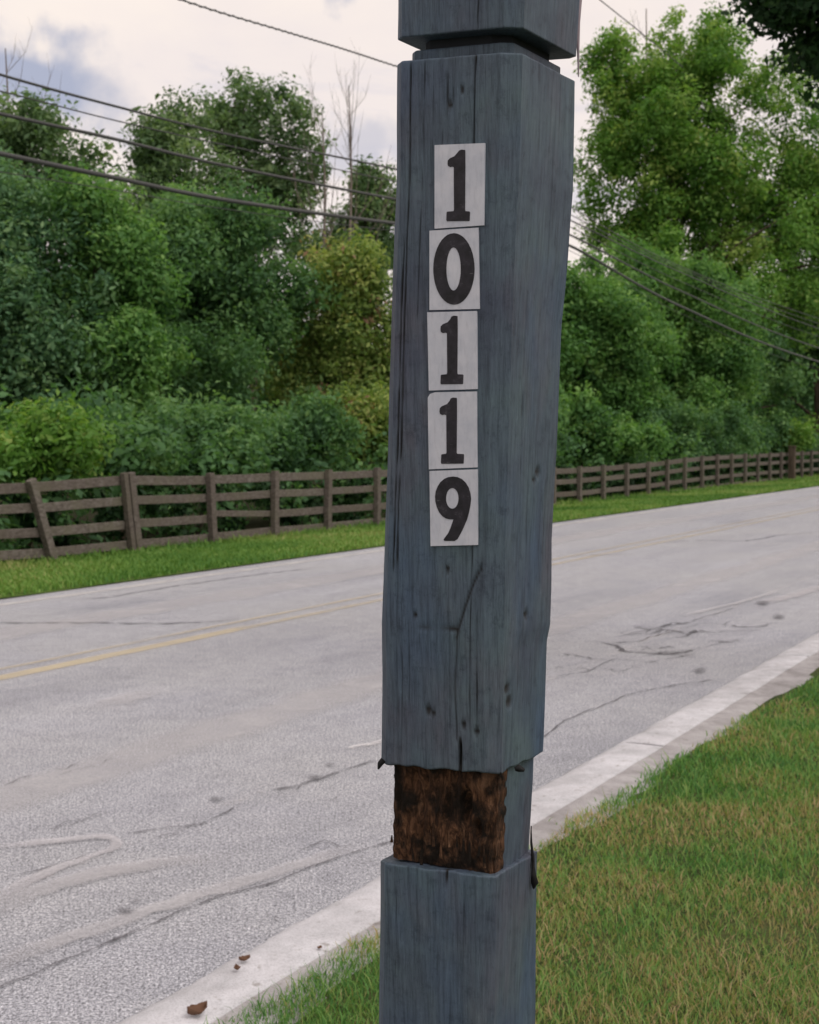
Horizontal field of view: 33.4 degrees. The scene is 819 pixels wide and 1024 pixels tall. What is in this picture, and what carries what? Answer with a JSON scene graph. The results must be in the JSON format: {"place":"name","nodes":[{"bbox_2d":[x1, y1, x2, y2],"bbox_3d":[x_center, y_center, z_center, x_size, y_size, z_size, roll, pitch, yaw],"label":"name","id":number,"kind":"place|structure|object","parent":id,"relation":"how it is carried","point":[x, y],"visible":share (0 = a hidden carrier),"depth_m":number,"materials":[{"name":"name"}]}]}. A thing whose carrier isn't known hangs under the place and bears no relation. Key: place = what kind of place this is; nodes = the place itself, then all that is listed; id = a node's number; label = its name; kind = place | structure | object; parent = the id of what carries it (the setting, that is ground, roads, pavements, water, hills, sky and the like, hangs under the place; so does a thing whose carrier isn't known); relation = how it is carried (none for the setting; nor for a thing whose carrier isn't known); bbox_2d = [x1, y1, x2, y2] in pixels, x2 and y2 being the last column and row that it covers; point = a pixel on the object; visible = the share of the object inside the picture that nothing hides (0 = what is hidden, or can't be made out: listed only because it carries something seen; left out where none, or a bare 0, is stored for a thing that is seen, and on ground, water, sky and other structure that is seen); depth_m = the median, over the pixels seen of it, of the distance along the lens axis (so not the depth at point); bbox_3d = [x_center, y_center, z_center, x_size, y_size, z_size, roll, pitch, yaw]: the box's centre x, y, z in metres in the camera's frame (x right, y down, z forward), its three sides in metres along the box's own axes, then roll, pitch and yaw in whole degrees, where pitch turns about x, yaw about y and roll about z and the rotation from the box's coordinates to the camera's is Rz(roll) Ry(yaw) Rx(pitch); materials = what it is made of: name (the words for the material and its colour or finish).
{"place":"outdoors","nodes":[
{"label":"outdoors","id":0,"kind":"place"},
{"bbox_2d":[0,463,818,598],"bbox_3d":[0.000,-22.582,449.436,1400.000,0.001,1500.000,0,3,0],"label":"ground","id":1,"kind":"structure","parent":0,"point":[256,523],"depth_m":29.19,"materials":[{"name":"green plant"}]},
{"bbox_2d":[0,18,61,118],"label":"dead tree","id":2,"kind":"object","parent":1,"relation":"on","point":[21,73],"visible":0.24,"depth_m":39.97,"materials":[{"name":"grey plant"}]},
{"bbox_2d":[0,385,120,546],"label":"shrub","id":3,"kind":"object","parent":1,"relation":"on","point":[39,439],"visible":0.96,"depth_m":19.32,"materials":[{"name":"green plant"}]},
{"bbox_2d":[0,139,126,517],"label":"broadleaf tree","id":4,"kind":"object","parent":1,"relation":"on","point":[31,356],"visible":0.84,"depth_m":26.54,"materials":[{"name":"green plant"}]},
{"bbox_2d":[0,81,151,253],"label":"tall tree","id":5,"kind":"object","parent":1,"relation":"on","point":[30,139],"visible":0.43,"depth_m":35.81,"materials":[{"name":"green plant"}]},
{"bbox_2d":[18,158,202,520],"bbox_3d":[-6.182,-3.412,27.787,3.768,7.331,3.696,0,3,0],"label":"broadleaf tree","id":6,"kind":"object","parent":1,"relation":"on","point":[133,333],"visible":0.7,"depth_m":27.10,"materials":[{"name":"green plant"}]},
{"bbox_2d":[26,384,201,540],"bbox_3d":[-4.908,-0.813,22.860,2.994,2.648,2.465,0,3,0],"label":"shrub","id":7,"kind":"object","parent":1,"relation":"on","point":[151,434],"visible":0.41,"depth_m":22.41,"materials":[{"name":"green plant"}]},
{"bbox_2d":[113,85,252,491],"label":"tall tree","id":8,"kind":"object","parent":1,"relation":"on","point":[152,166],"visible":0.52,"depth_m":42.81,"materials":[{"name":"green plant"}]},
{"bbox_2d":[136,381,286,534],"bbox_3d":[-3.518,-0.946,24.233,2.766,2.767,2.912,0,3,0],"label":"shrub","id":9,"kind":"object","parent":1,"relation":"on","point":[220,424],"visible":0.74,"depth_m":23.83,"materials":[{"name":"green plant"}]},
{"bbox_2d":[140,163,342,486],"bbox_3d":[-4.559,-4.071,32.659,5.911,8.182,5.309,0,3,0],"label":"broadleaf tree","id":10,"kind":"object","parent":1,"relation":"on","point":[233,319],"visible":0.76,"depth_m":31.80,"materials":[{"name":"green plant"}]},
{"bbox_2d":[186,66,337,410],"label":"tall tree","id":11,"kind":"object","parent":1,"relation":"on","point":[241,120],"visible":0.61,"depth_m":45.42,"materials":[{"name":"green plant"}]},
{"bbox_2d":[235,384,367,526],"bbox_3d":[-2.580,-1.090,26.643,3.570,2.812,2.762,0,3,0],"label":"shrub","id":12,"kind":"object","parent":1,"relation":"on","point":[304,428],"visible":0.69,"depth_m":26.40,"materials":[{"name":"green plant"}]},
{"bbox_2d":[286,55,355,482],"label":"dead tree","id":13,"kind":"object","parent":1,"relation":"on","point":[324,203],"visible":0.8,"depth_m":42.13,"materials":[{"name":"grey plant"}]},
{"bbox_2d":[251,221,392,486],"bbox_3d":[-1.776,-3.706,34.739,4.430,7.152,3.816,0,3,0],"label":"broadleaf tree","id":14,"kind":"object","parent":1,"relation":"on","point":[340,342],"visible":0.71,"depth_m":33.98,"materials":[{"name":"green plant"}]},
{"bbox_2d":[277,153,396,464],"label":"tall tree","id":15,"kind":"object","parent":1,"relation":"on","point":[363,183],"visible":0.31,"depth_m":51.78,"materials":[{"name":"green plant"}]},
{"bbox_2d":[308,39,396,479],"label":"dead tree","id":16,"kind":"object","parent":1,"relation":"on","point":[350,134],"visible":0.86,"depth_m":44.43,"materials":[{"name":"grey plant"}]},
{"bbox_2d":[317,380,389,515],"bbox_3d":[-1.134,-1.306,29.013,2.922,2.961,2.459,0,3,0],"label":"shrub","id":17,"kind":"object","parent":1,"relation":"on","point":[367,409],"visible":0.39,"depth_m":28.43,"materials":[{"name":"green plant"}]},
{"bbox_2d":[0,450,818,560],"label":"wooden fence","id":18,"kind":"object","parent":1,"relation":"on","point":[130,501],"visible":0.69,"depth_m":21.76,"materials":[{"name":"brown wood"}]},
{"bbox_2d":[0,372,818,555],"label":"undergrowth","id":19,"kind":"object","parent":1,"relation":"on","point":[232,464],"visible":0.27,"depth_m":24.22,"materials":[{"name":"green plant"}]},
{"bbox_2d":[0,455,818,559],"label":"understory","id":20,"kind":"object","parent":1,"relation":"on","point":[114,513],"visible":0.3,"depth_m":24.14,"materials":[{"name":"green plant"}]},
{"bbox_2d":[5,343,813,488],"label":"distant wood","id":21,"kind":"object","parent":1,"relation":"on","point":[264,396],"visible":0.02,"depth_m":55.91,"materials":[{"name":"green plant"}]},
{"bbox_2d":[387,310,605,397],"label":"broadleaf tree","id":22,"kind":"object","parent":1,"relation":"on","point":[574,357],"visible":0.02,"depth_m":46.28,"materials":[{"name":"green plant"}]},
{"bbox_2d":[557,397,574,437],"bbox_3d":[1.676,-1.764,34.512,4.800,3.299,3.919,0,3,0],"label":"shrub","id":23,"kind":"object","parent":1,"relation":"on","point":[561,423],"depth_m":33.35,"materials":[{"name":"green plant"}]},
{"bbox_2d":[556,380,676,496],"bbox_3d":[5.869,-2.166,40.575,3.998,3.419,3.411,0,3,0],"label":"shrub","id":24,"kind":"object","parent":1,"relation":"on","point":[613,441],"visible":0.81,"depth_m":39.64,"materials":[{"name":"green plant"}]},
{"bbox_2d":[559,242,690,430],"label":"broadleaf tree","id":25,"kind":"object","parent":1,"relation":"on","point":[619,323],"visible":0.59,"depth_m":47.40,"materials":[{"name":"green plant"}]},
{"bbox_2d":[629,8,672,176],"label":"dead tree","id":26,"kind":"object","parent":1,"relation":"on","point":[643,36],"visible":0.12,"depth_m":70.43,"materials":[{"name":"grey plant"}]},
{"bbox_2d":[584,231,778,456],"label":"broadleaf tree","id":27,"kind":"object","parent":1,"relation":"on","point":[718,368],"visible":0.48,"depth_m":53.78,"materials":[{"name":"green plant"}]},
{"bbox_2d":[572,0,818,374],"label":"broadleaf tree","id":28,"kind":"object","parent":1,"relation":"on","point":[658,104],"visible":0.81,"depth_m":62.25,"materials":[{"name":"green plant"}]},
{"bbox_2d":[632,391,765,487],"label":"shrub","id":29,"kind":"object","parent":1,"relation":"on","point":[686,415],"visible":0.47,"depth_m":48.08,"materials":[{"name":"green plant"}]},
{"bbox_2d":[679,301,818,477],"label":"broadleaf tree","id":30,"kind":"object","parent":1,"relation":"on","point":[788,383],"visible":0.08,"depth_m":59.00,"materials":[{"name":"green plant"}]},
{"bbox_2d":[721,407,795,459],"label":"shrub","id":31,"kind":"object","parent":1,"relation":"on","point":[779,423],"visible":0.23,"depth_m":55.81,"materials":[{"name":"green plant"}]},
{"bbox_2d":[749,256,818,472],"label":"broadleaf tree","id":32,"kind":"object","parent":1,"relation":"on","point":[814,355],"visible":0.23,"depth_m":67.44,"materials":[{"name":"green plant"}]},
{"bbox_2d":[763,413,818,460],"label":"shrub","id":33,"kind":"object","parent":1,"relation":"on","point":[802,437],"visible":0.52,"depth_m":56.28,"materials":[{"name":"green plant"}]},
{"bbox_2d":[788,446,796,479],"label":"wooden post","id":34,"kind":"object","parent":1,"relation":"on","point":[791,462],"visible":0.85,"depth_m":53.60,"materials":[{"name":"brown wood"}]},
{"bbox_3d":[2.085,-4.435,29.185,0.342,9.500,0.292,0,3,0],"label":"utility pole","id":35,"kind":"object","parent":1,"relation":"on","visible":0},
{"bbox_2d":[179,0,396,66],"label":"overhead wire","id":36,"kind":"object","parent":35,"relation":"attached to","point":[229,15],"visible":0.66,"depth_m":21.23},
{"bbox_2d":[0,151,818,361],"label":"overhead wire","id":37,"kind":"object","parent":35,"relation":"attached to","point":[95,173],"visible":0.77,"depth_m":20.49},
{"bbox_2d":[0,112,818,348],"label":"overhead wire","id":38,"kind":"object","parent":35,"relation":"attached to","point":[173,153],"visible":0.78,"depth_m":20.48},
{"bbox_2d":[0,73,818,328],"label":"overhead wire","id":39,"kind":"object","parent":35,"relation":"attached to","point":[123,108],"visible":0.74,"depth_m":20.45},
{"bbox_2d":[0,90,818,336],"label":"overhead wire","id":40,"kind":"object","parent":35,"relation":"attached to","point":[312,164],"visible":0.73,"depth_m":20.52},
{"bbox_2d":[0,171,818,369],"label":"overhead wire","id":41,"kind":"object","parent":35,"relation":"attached to","point":[316,221],"visible":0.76,"depth_m":20.64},
{"bbox_2d":[571,215,818,323],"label":"overhead wire","id":42,"kind":"object","parent":35,"relation":"attached to","point":[680,268],"visible":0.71,"depth_m":38.27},
{"bbox_2d":[572,207,818,318],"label":"overhead wire","id":43,"kind":"object","parent":35,"relation":"attached to","point":[681,266],"visible":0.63,"depth_m":38.38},
{"bbox_2d":[0,486,818,1023],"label":"road","id":44,"kind":"structure","parent":0,"point":[196,784],"depth_m":7.91,"materials":[{"name":"grey asphalt"}]},
{"bbox_2d":[119,632,818,1023],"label":"kerb","id":45,"kind":"structure","parent":44,"relation":"on","point":[289,950],"depth_m":4.47,"materials":[{"name":"concrete"}]},
{"bbox_2d":[187,1000,206,1014],"bbox_3d":[-0.568,1.331,3.655,0.050,0.031,0.050,0,3,0],"label":"dead leaf","id":46,"kind":"object","parent":45,"relation":"on","point":[197,1009],"visible":1,"depth_m":3.67,"materials":[{"name":"brown plant"}]},
{"bbox_2d":[239,954,249,960],"bbox_3d":[-0.487,1.318,4.033,0.029,0.016,0.029,1,3,19],"label":"dead leaf","id":47,"kind":"object","parent":45,"relation":"on","point":[244,958],"visible":1,"depth_m":4.04,"materials":[{"name":"brown plant"}]},
{"bbox_2d":[0,0,818,400],"label":"sky","id":48,"kind":"structure","parent":0,"point":[122,53],"materials":[{"name":"white"}]},
{"bbox_2d":[204,667,818,1023],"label":"lawn","id":49,"kind":"structure","parent":0,"point":[765,925],"depth_m":4.44,"materials":[{"name":"plant"}]},
{"bbox_2d":[377,0,581,1023],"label":"house number post","id":50,"kind":"object","parent":49,"relation":"on","point":[485,126],"visible":1,"depth_m":1.39,"materials":[{"name":"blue wood"}]},
{"bbox_2d":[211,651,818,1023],"bbox_3d":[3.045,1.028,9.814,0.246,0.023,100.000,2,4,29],"label":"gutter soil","id":51,"kind":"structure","parent":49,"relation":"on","point":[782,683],"depth_m":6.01,"materials":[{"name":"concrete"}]},
{"bbox_2d":[719,0,818,108],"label":"maple tree","id":52,"kind":"object","parent":49,"relation":"on","point":[791,18],"visible":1,"depth_m":8.02,"materials":[{"name":"green plant"}]},
{"bbox_2d":[600,0,682,67],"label":"overhead wire","id":53,"kind":"object","parent":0,"point":[640,32],"visible":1,"depth_m":23.23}
]}

